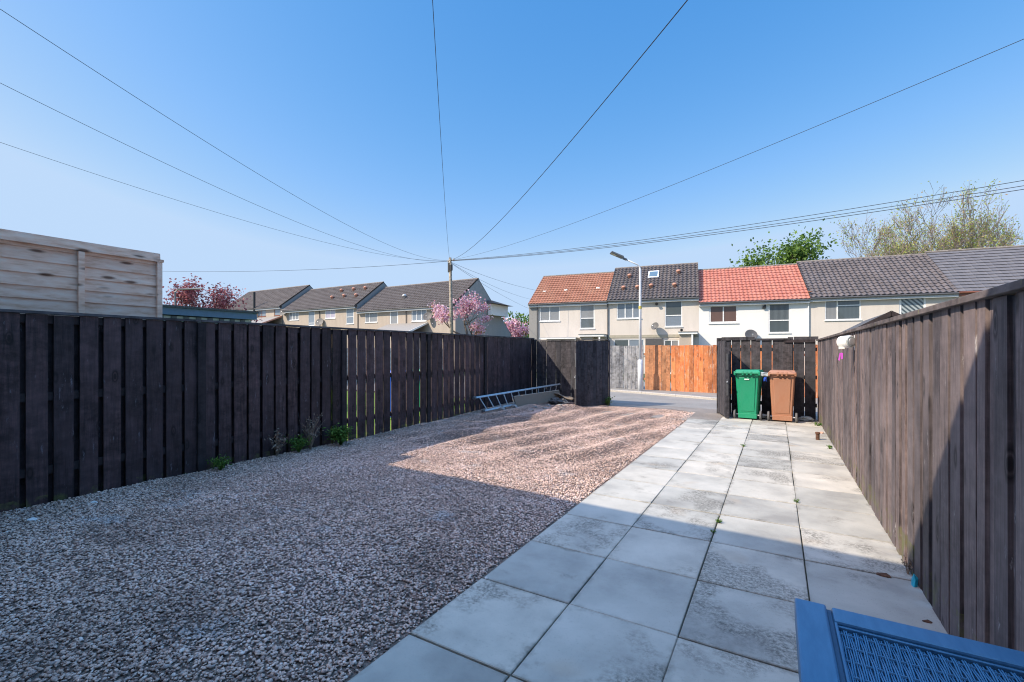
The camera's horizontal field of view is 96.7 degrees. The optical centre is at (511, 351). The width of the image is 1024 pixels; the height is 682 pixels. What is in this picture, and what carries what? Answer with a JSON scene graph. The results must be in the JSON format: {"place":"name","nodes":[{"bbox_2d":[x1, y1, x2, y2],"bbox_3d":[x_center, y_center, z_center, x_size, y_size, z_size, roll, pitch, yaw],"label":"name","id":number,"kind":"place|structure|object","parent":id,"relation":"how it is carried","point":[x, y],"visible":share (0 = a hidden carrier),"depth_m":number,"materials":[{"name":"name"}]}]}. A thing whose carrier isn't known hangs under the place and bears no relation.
{"place":"outdoors","nodes":[
{"label":"outdoors","id":0,"kind":"place"},
{"bbox_2d":[162,304,258,322],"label":"garden building","id":1,"kind":"structure","parent":0,"point":[185,312],"depth_m":10.18,"materials":[{"name":"blue plastic"}]},
{"bbox_2d":[347,391,464,439],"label":"lawn","id":2,"kind":"structure","parent":0,"point":[374,413],"depth_m":10.92,"materials":[{"name":"green plant"}]},
{"bbox_2d":[0,229,163,319],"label":"fence panel","id":3,"kind":"object","parent":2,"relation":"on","point":[45,273],"visible":0.43,"depth_m":4.75,"materials":[{"name":"beige wood"}]},
{"bbox_2d":[390,370,419,417],"bbox_3d":[-2.443,0.920,9.861,0.760,1.000,0.571,0,0,30],"label":"wheeled bin","id":4,"kind":"object","parent":2,"relation":"on","point":[390,390],"visible":0.02,"depth_m":9.66,"materials":[{"name":"blue plastic"}]},
{"bbox_2d":[0,0,1023,337],"label":"sky","id":5,"kind":"structure","parent":0,"point":[334,103],"materials":[{"name":"blue"}]},
{"bbox_2d":[528,271,613,340],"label":"terraced house","id":6,"kind":"structure","parent":0,"point":[579,312],"depth_m":32.70,"materials":[{"name":"paint"}]},
{"bbox_2d":[539,307,559,321],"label":"window","id":7,"kind":"structure","parent":6,"relation":"in","point":[547,314],"depth_m":32.82,"materials":[{"name":"white plastic"}]},
{"bbox_2d":[580,305,594,328],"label":"window","id":8,"kind":"structure","parent":6,"relation":"in","point":[586,312],"depth_m":31.83,"materials":[{"name":"white plastic"}]},
{"bbox_2d":[347,368,804,440],"bbox_3d":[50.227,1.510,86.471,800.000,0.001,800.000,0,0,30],"label":"ground","id":9,"kind":"structure","parent":0,"point":[623,380],"depth_m":26.17,"materials":[{"name":"soil"}]},
{"bbox_2d":[0,309,536,512],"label":"timber fence","id":10,"kind":"object","parent":9,"relation":"on","point":[91,403],"visible":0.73,"depth_m":5.42,"materials":[{"name":"black wood"}]},
{"bbox_2d":[225,285,312,325],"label":"terrace block","id":11,"kind":"structure","parent":9,"relation":"on","point":[271,304],"depth_m":53.65,"materials":[{"name":"grey tile"}]},
{"bbox_2d":[253,292,255,310],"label":"flue","id":12,"kind":"object","parent":11,"relation":"attached to","point":[254,299],"visible":0.35,"depth_m":53.34,"materials":[{"name":"black metal"}]},
{"bbox_2d":[257,310,265,316],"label":"window","id":13,"kind":"structure","parent":11,"relation":"in","point":[262,313],"depth_m":53.21,"materials":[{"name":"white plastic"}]},
{"bbox_2d":[274,309,279,315],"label":"window","id":14,"kind":"structure","parent":11,"relation":"in","point":[276,311],"depth_m":51.76,"materials":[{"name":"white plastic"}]},
{"bbox_2d":[280,281,387,347],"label":"terrace block","id":15,"kind":"structure","parent":9,"relation":"on","point":[337,306],"depth_m":48.15,"materials":[{"name":"grey tile"}]},
{"bbox_2d":[289,312,298,320],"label":"window","id":16,"kind":"structure","parent":15,"relation":"in","point":[292,316],"depth_m":50.17,"materials":[{"name":"white plastic"}]},
{"bbox_2d":[309,311,314,325],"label":"window","id":17,"kind":"structure","parent":15,"relation":"in","point":[311,314],"depth_m":48.63,"materials":[{"name":"white plastic"}]},
{"bbox_2d":[325,310,335,318],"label":"window","id":18,"kind":"structure","parent":15,"relation":"in","point":[329,314],"depth_m":47.15,"materials":[{"name":"white plastic"}]},
{"bbox_2d":[346,309,353,324],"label":"window","id":19,"kind":"structure","parent":15,"relation":"in","point":[349,312],"depth_m":45.71,"materials":[{"name":"white plastic"}]},
{"bbox_2d":[0,402,693,681],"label":"gravel","id":20,"kind":"structure","parent":9,"relation":"on","point":[426,462],"depth_m":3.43,"materials":[{"name":"grey gravel"}]},
{"bbox_2d":[27,517,36,520],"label":"litter","id":21,"kind":"object","parent":20,"relation":"on","point":[32,519],"visible":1,"depth_m":3.87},
{"bbox_2d":[205,454,233,470],"bbox_3d":[-3.523,1.345,5.485,0.251,0.206,0.303,0,0,30],"label":"weed","id":22,"kind":"object","parent":20,"relation":"on","point":[220,465],"visible":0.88,"depth_m":5.47,"materials":[{"name":"green plant"}]},
{"bbox_2d":[264,428,287,455],"bbox_3d":[-3.222,1.251,6.176,0.289,0.384,0.261,0,0,-7],"label":"weed","id":23,"kind":"object","parent":20,"relation":"on","point":[278,445],"visible":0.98,"depth_m":6.19,"materials":[{"name":"green plant"}]},
{"bbox_2d":[283,434,311,451],"bbox_3d":[-3.009,1.304,6.435,0.382,0.283,0.395,0,0,30],"label":"weed","id":24,"kind":"object","parent":20,"relation":"on","point":[300,444],"visible":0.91,"depth_m":6.41,"materials":[{"name":"green plant"}]},
{"bbox_2d":[298,412,323,449],"bbox_3d":[-2.916,1.168,6.603,0.424,0.557,0.452,0,0,30],"label":"weed","id":25,"kind":"object","parent":20,"relation":"on","point":[311,430],"visible":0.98,"depth_m":6.62,"materials":[{"name":"green plant"}]},
{"bbox_2d":[323,423,352,444],"bbox_3d":[-2.630,1.275,6.979,0.454,0.366,0.476,0,0,30],"label":"weed","id":26,"kind":"object","parent":20,"relation":"on","point":[339,435],"visible":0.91,"depth_m":6.92,"materials":[{"name":"green plant"}]},
{"bbox_2d":[472,383,560,412],"bbox_3d":[0.272,1.123,11.314,0.280,0.494,3.183,0,0,42],"label":"ladder","id":27,"kind":"object","parent":20,"relation":"on","point":[488,396],"visible":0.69,"depth_m":10.87,"materials":[{"name":"metal"}]},
{"bbox_2d":[513,390,560,406],"bbox_3d":[0.670,1.180,11.463,1.622,0.338,0.042,0,0,-39],"label":"timber board","id":28,"kind":"object","parent":20,"relation":"on","point":[535,398],"visible":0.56,"depth_m":11.39,"materials":[{"name":"grey wood"}]},
{"bbox_2d":[547,397,568,404],"bbox_3d":[1.166,1.275,11.658,0.662,0.185,0.330,0,0,30],"label":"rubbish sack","id":29,"kind":"object","parent":20,"relation":"on","point":[555,400],"visible":0.87,"depth_m":11.55,"materials":[{"name":"grey plastic"}]},
{"bbox_2d":[554,392,573,399],"bbox_3d":[1.325,1.187,11.891,0.630,0.240,0.423,0,0,18],"label":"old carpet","id":30,"kind":"object","parent":20,"relation":"on","point":[568,397],"visible":0.78,"depth_m":11.73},
{"bbox_2d":[604,396,614,405],"bbox_3d":[2.511,1.306,11.912,0.333,0.310,0.267,0,0,-38],"label":"weed","id":31,"kind":"object","parent":20,"relation":"on","point":[607,401],"visible":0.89,"depth_m":11.88,"materials":[{"name":"green plant"}]},
{"bbox_2d":[356,278,511,367],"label":"terrace block","id":32,"kind":"structure","parent":9,"relation":"on","point":[402,308],"depth_m":42.57,"materials":[{"name":"grey tile"}]},
{"bbox_2d":[365,313,377,322],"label":"window","id":33,"kind":"structure","parent":32,"relation":"in","point":[369,317],"depth_m":44.16,"materials":[{"name":"white plastic"}]},
{"bbox_2d":[390,312,397,323],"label":"window","id":34,"kind":"structure","parent":32,"relation":"in","point":[393,315],"depth_m":42.67,"materials":[{"name":"white plastic"}]},
{"bbox_2d":[412,310,426,321],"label":"window","id":35,"kind":"structure","parent":32,"relation":"in","point":[417,315],"depth_m":41.15,"materials":[{"name":"white plastic"}]},
{"bbox_2d":[447,257,454,332],"bbox_3d":[-4.019,-2.310,30.020,0.426,7.724,0.507,0,0,-19],"label":"telegraph pole","id":36,"kind":"object","parent":9,"relation":"on","point":[450,267],"visible":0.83,"depth_m":29.93,"materials":[{"name":"brown wood"}]},
{"bbox_2d":[1,83,425,260],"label":"telephone wire","id":37,"kind":"object","parent":36,"relation":"attached to","point":[176,168],"visible":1,"depth_m":8.52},
{"bbox_2d":[0,142,432,260],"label":"telephone wire","id":38,"kind":"object","parent":36,"relation":"attached to","point":[194,205],"visible":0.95,"depth_m":11.36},
{"bbox_2d":[0,9,435,259],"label":"telephone wire","id":39,"kind":"object","parent":36,"relation":"attached to","point":[169,118],"visible":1,"depth_m":6.78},
{"bbox_2d":[171,261,446,271],"bbox_3d":[-19.779,-6.034,32.251,31.718,0.844,0.022,0,0,8],"label":"telephone wire","id":40,"kind":"object","parent":36,"relation":"attached to","point":[289,270],"visible":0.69,"depth_m":31.69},
{"bbox_2d":[432,0,449,258],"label":"telephone wire","id":41,"kind":"object","parent":36,"relation":"attached to","point":[438,103],"visible":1,"depth_m":6.03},
{"bbox_2d":[452,0,687,259],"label":"telephone wire","id":42,"kind":"object","parent":36,"relation":"attached to","point":[594,112],"visible":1,"depth_m":6.68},
{"bbox_2d":[451,185,1023,260],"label":"telephone wire","id":43,"kind":"object","parent":36,"relation":"attached to","point":[770,224],"visible":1,"depth_m":15.51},
{"bbox_2d":[454,189,1023,260],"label":"telephone wire","id":44,"kind":"object","parent":36,"relation":"attached to","point":[766,227],"visible":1,"depth_m":15.56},
{"bbox_2d":[454,39,1023,259],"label":"telephone wire","id":45,"kind":"object","parent":36,"relation":"attached to","point":[793,135],"visible":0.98,"depth_m":7.72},
{"bbox_2d":[459,180,1023,259],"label":"telephone wire","id":46,"kind":"object","parent":36,"relation":"attached to","point":[768,221],"visible":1,"depth_m":15.66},
{"bbox_2d":[427,289,493,357],"bbox_3d":[-3.915,-1.246,31.228,5.298,5.654,3.352,0,0,30],"label":"cherry tree","id":47,"kind":"object","parent":9,"relation":"on","point":[469,306],"visible":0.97,"depth_m":30.72,"materials":[{"name":"pink plant"}]},
{"bbox_2d":[502,317,528,336],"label":"cherry tree","id":48,"kind":"object","parent":9,"relation":"on","point":[520,331],"visible":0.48,"depth_m":49.70,"materials":[{"name":"pink plant"}]},
{"bbox_2d":[502,311,528,337],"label":"bush","id":49,"kind":"object","parent":9,"relation":"on","point":[516,317],"visible":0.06,"depth_m":57.07,"materials":[{"name":"green plant"}]},
{"bbox_2d":[510,316,528,337],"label":"hedge","id":50,"kind":"object","parent":9,"relation":"on","point":[525,320],"visible":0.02,"depth_m":54.62,"materials":[{"name":"green plant"}]},
{"bbox_2d":[537,339,609,403],"bbox_3d":[1.649,0.615,12.584,2.150,1.870,0.140,0,0,30],"label":"timber fence","id":51,"kind":"object","parent":9,"relation":"on","point":[555,361],"visible":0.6,"depth_m":12.73,"materials":[{"name":"black wood"}]},
{"bbox_2d":[574,341,607,406],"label":"garden gate","id":52,"kind":"structure","parent":51,"relation":"attached to","point":[590,373],"depth_m":11.69,"materials":[{"name":"wood"}]},
{"bbox_2d":[409,424,809,677],"bbox_3d":[1.686,1.468,3.733,2.455,0.001,12.150,0,0,30],"label":"path bedding","id":53,"kind":"object","parent":9,"relation":"on","point":[712,538],"visible":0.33,"depth_m":3.32,"materials":[{"name":"grey concrete"}]},
{"bbox_2d":[717,336,817,419],"bbox_3d":[5.670,0.613,10.200,1.980,1.875,0.145,0,0,30],"label":"timber fence","id":54,"kind":"object","parent":9,"relation":"on","point":[777,353],"visible":0.65,"depth_m":10.05,"materials":[{"name":"black wood"}]},
{"bbox_2d":[718,340,728,417],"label":"garden gate","id":55,"kind":"structure","parent":54,"relation":"attached to","point":[723,377],"depth_m":9.99,"materials":[{"name":"grey wood"}]},
{"bbox_2d":[729,218,852,266],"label":"sycamore tree","id":56,"kind":"object","parent":9,"relation":"on","point":[796,252],"visible":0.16,"depth_m":45.96,"materials":[{"name":"green plant"}]},
{"bbox_2d":[842,311,900,331],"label":"garden shed","id":57,"kind":"structure","parent":9,"relation":"on","point":[889,314],"depth_m":7.10,"materials":[{"name":"brown wood"}]},
{"bbox_2d":[830,181,984,257],"bbox_3d":[33.075,-6.237,40.314,15.734,15.584,9.449,0,0,-25],"label":"birch tree","id":58,"kind":"object","parent":9,"relation":"on","point":[905,249],"visible":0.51,"depth_m":38.46,"materials":[{"name":"green plant"}]},
{"bbox_2d":[816,278,1023,651],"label":"timber fence","id":59,"kind":"object","parent":9,"relation":"on","point":[921,415],"visible":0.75,"depth_m":2.32,"materials":[{"name":"brown wood"}]},
{"bbox_2d":[837,335,854,349],"bbox_3d":[3.776,-0.097,5.109,0.193,0.172,0.148,0,0,-9],"label":"washing line reel","id":60,"kind":"object","parent":59,"relation":"attached to","point":[844,342],"visible":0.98,"depth_m":5.05,"materials":[{"name":"white plastic"}]},
{"bbox_2d":[882,178,1023,253],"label":"birch tree","id":61,"kind":"object","parent":9,"relation":"on","point":[980,234],"visible":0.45,"depth_m":39.81,"materials":[{"name":"green plant"}]},
{"bbox_2d":[347,376,817,415],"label":"road","id":62,"kind":"structure","parent":0,"point":[632,398],"depth_m":13.51,"materials":[{"name":"grey asphalt"}]},
{"bbox_2d":[174,288,202,304],"bbox_3d":[-17.766,-1.020,25.007,1.483,4.940,0.106,0,0,-4],"label":"street lamp","id":63,"kind":"object","parent":62,"relation":"on","point":[183,289],"visible":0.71,"depth_m":24.97,"materials":[{"name":"grey metal"}]},
{"bbox_2d":[162,273,261,322],"bbox_3d":[-19.666,-1.620,29.996,5.717,6.204,5.682,0,0,-27],"label":"plum tree","id":64,"kind":"object","parent":62,"relation":"on","point":[219,301],"visible":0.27,"depth_m":28.90,"materials":[{"name":"red plant"}]},
{"bbox_2d":[347,348,419,382],"bbox_3d":[-8.683,0.647,18.918,0.025,1.606,19.995,0,0,30],"label":"timber fence","id":65,"kind":"object","parent":62,"relation":"on","point":[374,361],"visible":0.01,"depth_m":22.27,"materials":[{"name":"brown wood"}]},
{"bbox_2d":[464,383,817,407],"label":"kerb","id":66,"kind":"structure","parent":62,"relation":"on","point":[672,395],"depth_m":14.86,"materials":[{"name":"concrete"}]},
{"bbox_2d":[464,379,817,404],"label":"pavement","id":67,"kind":"structure","parent":0,"point":[703,394],"depth_m":15.38,"materials":[{"name":"concrete"}]},
{"bbox_2d":[610,251,642,390],"bbox_3d":[4.057,-1.013,16.120,1.137,5.025,0.300,0,0,0],"label":"street lamp","id":68,"kind":"object","parent":67,"relation":"on","point":[640,363],"visible":0.97,"depth_m":16.08,"materials":[{"name":"metal"}]},
{"bbox_2d":[610,345,644,388],"bbox_3d":[3.833,0.600,17.276,2.476,1.641,0.062,0,0,34],"label":"timber fence","id":69,"kind":"object","parent":67,"relation":"on","point":[616,366],"visible":0.34,"depth_m":16.99,"materials":[{"name":"grey wood"}]},
{"bbox_2d":[645,345,670,390],"bbox_3d":[5.236,0.602,16.305,0.935,1.636,0.062,0,0,36],"label":"timber fence","id":70,"kind":"object","parent":67,"relation":"on","point":[657,367],"visible":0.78,"depth_m":16.29,"materials":[{"name":"orange wood"}]},
{"bbox_2d":[671,344,817,397],"bbox_3d":[9.210,0.604,13.563,8.726,1.632,0.062,0,0,34],"label":"timber fence","id":71,"kind":"object","parent":67,"relation":"on","point":[700,368],"visible":0.14,"depth_m":15.51,"materials":[{"name":"orange wood"}]},
{"bbox_2d":[348,417,947,681],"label":"path","id":72,"kind":"structure","parent":0,"point":[599,584],"depth_m":2.90,"materials":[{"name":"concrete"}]},
{"bbox_2d":[733,369,763,419],"bbox_3d":[5.158,0.922,9.898,0.548,1.054,0.797,0,0,34],"label":"wheeled bin","id":73,"kind":"object","parent":72,"relation":"on","point":[748,384],"visible":0.98,"depth_m":9.65,"materials":[{"name":"green plastic"}]},
{"bbox_2d":[760,372,767,375],"bbox_3d":[5.244,0.478,9.471,0.194,0.089,0.133,0,0,8],"label":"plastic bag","id":74,"kind":"object","parent":73,"relation":"on","point":[763,373],"visible":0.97,"depth_m":9.43,"materials":[{"name":"white plastic"}]},
{"bbox_2d":[767,370,797,422],"bbox_3d":[5.689,0.922,9.567,0.548,1.054,0.797,0,0,32],"label":"wheeled bin","id":75,"kind":"object","parent":72,"relation":"on","point":[782,386],"visible":1,"depth_m":9.30,"materials":[{"name":"brown plastic"}]},
{"bbox_2d":[876,572,891,577],"bbox_3d":[2.393,1.440,2.932,0.075,0.021,0.050,0,0,13],"label":"dead leaf","id":76,"kind":"object","parent":72,"relation":"on","point":[883,574],"visible":1,"depth_m":2.93,"materials":[{"name":"plant"}]},
{"bbox_2d":[901,555,912,573],"bbox_3d":[2.579,1.395,2.959,0.065,0.132,0.072,0,0,2],"label":"weed","id":77,"kind":"object","parent":72,"relation":"on","point":[907,568],"visible":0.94,"depth_m":2.96,"materials":[{"name":"green plant"}]},
{"bbox_2d":[795,598,1023,681],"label":"garden table","id":78,"kind":"object","parent":72,"relation":"on","point":[836,645],"visible":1,"depth_m":1.10,"materials":[{"name":"blue plastic"}]},
{"bbox_2d":[911,574,917,586],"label":"litter","id":79,"kind":"object","parent":72,"relation":"on","point":[914,580],"visible":1,"depth_m":2.80,"materials":[{"name":"teal plastic"}]},
{"bbox_2d":[607,262,698,374],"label":"terraced house","id":80,"kind":"structure","parent":0,"point":[670,303],"depth_m":30.57,"materials":[{"name":"paint"}]},
{"bbox_2d":[616,303,638,319],"bbox_3d":[7.909,-2.725,30.768,1.686,1.126,0.125,0,0,22],"label":"window","id":81,"kind":"structure","parent":80,"relation":"in","point":[628,310],"depth_m":30.81,"materials":[{"name":"white plastic"}]},
{"bbox_2d":[614,339,644,355],"bbox_3d":[7.899,-0.260,30.772,2.106,1.116,0.125,0,0,22],"label":"window","id":82,"kind":"structure","parent":80,"relation":"in","point":[617,342],"depth_m":30.83,"materials":[{"name":"white plastic"}]},
{"bbox_2d":[645,338,662,344],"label":"window","id":83,"kind":"structure","parent":80,"relation":"in","point":[648,341],"depth_m":30.14,"materials":[{"name":"grey glass"}]},
{"bbox_2d":[664,340,678,373],"bbox_3d":[10.434,0.375,29.771,0.996,2.246,0.125,0,0,22],"label":"window","id":84,"kind":"structure","parent":80,"relation":"in","point":[666,342],"depth_m":29.78,"materials":[{"name":"white plastic"}]},
{"bbox_2d":[664,301,681,327],"bbox_3d":[10.554,-2.445,29.724,1.136,1.786,0.125,0,0,22],"label":"window","id":85,"kind":"structure","parent":80,"relation":"in","point":[673,310],"depth_m":29.75,"materials":[{"name":"white plastic"}]},
{"bbox_2d":[596,402,818,423],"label":"driveway","id":86,"kind":"structure","parent":0,"point":[705,414],"depth_m":10.83,"materials":[{"name":"concrete"}]},
{"bbox_2d":[798,416,813,420],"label":"litter","id":87,"kind":"object","parent":86,"relation":"on","point":[806,418],"visible":0.97,"depth_m":9.49,"materials":[{"name":"plastic"}]},
{"bbox_2d":[698,263,810,374],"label":"terraced house","id":88,"kind":"structure","parent":0,"point":[764,301],"depth_m":28.49,"materials":[{"name":"white paint"}]},
{"bbox_2d":[708,305,738,323],"bbox_3d":[13.302,-2.315,28.640,1.736,1.186,0.125,0,0,22],"label":"window","id":89,"kind":"structure","parent":88,"relation":"in","point":[717,314],"depth_m":28.64,"materials":[{"name":"white plastic"}]},
{"bbox_2d":[768,304,790,333],"bbox_3d":[16.162,-1.975,27.511,1.206,1.826,0.125,0,0,22],"label":"window","id":90,"kind":"structure","parent":88,"relation":"in","point":[779,314],"depth_m":27.53,"materials":[{"name":"white plastic"}]},
{"bbox_2d":[815,432,819,439],"bbox_3d":[5.001,1.385,7.445,0.070,0.130,0.070,0,0,30],"label":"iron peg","id":91,"kind":"object","parent":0,"point":[817,435],"visible":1,"depth_m":7.42,"materials":[{"name":"brown metal"}]},
{"bbox_2d":[796,253,959,344],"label":"terraced house","id":92,"kind":"structure","parent":0,"point":[845,293],"depth_m":26.49,"materials":[{"name":"grey tile"}]},
{"bbox_2d":[824,300,860,320],"bbox_3d":[19.138,-2.365,26.337,1.816,1.206,0.125,0,0,22],"label":"window","id":93,"kind":"structure","parent":92,"relation":"in","point":[834,310],"depth_m":26.34,"materials":[{"name":"white plastic"}]},
{"bbox_2d":[899,298,925,313],"bbox_3d":[22.151,-2.205,25.186,1.186,1.606,0.055,0,0,22],"label":"window","id":94,"kind":"structure","parent":92,"relation":"in","point":[905,305],"depth_m":25.21,"materials":[{"name":"white glass"}]},
{"bbox_2d":[925,245,1023,297],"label":"terraced house","id":95,"kind":"structure","parent":0,"point":[968,271],"depth_m":25.46,"materials":[{"name":"grey tile"}]}
]}

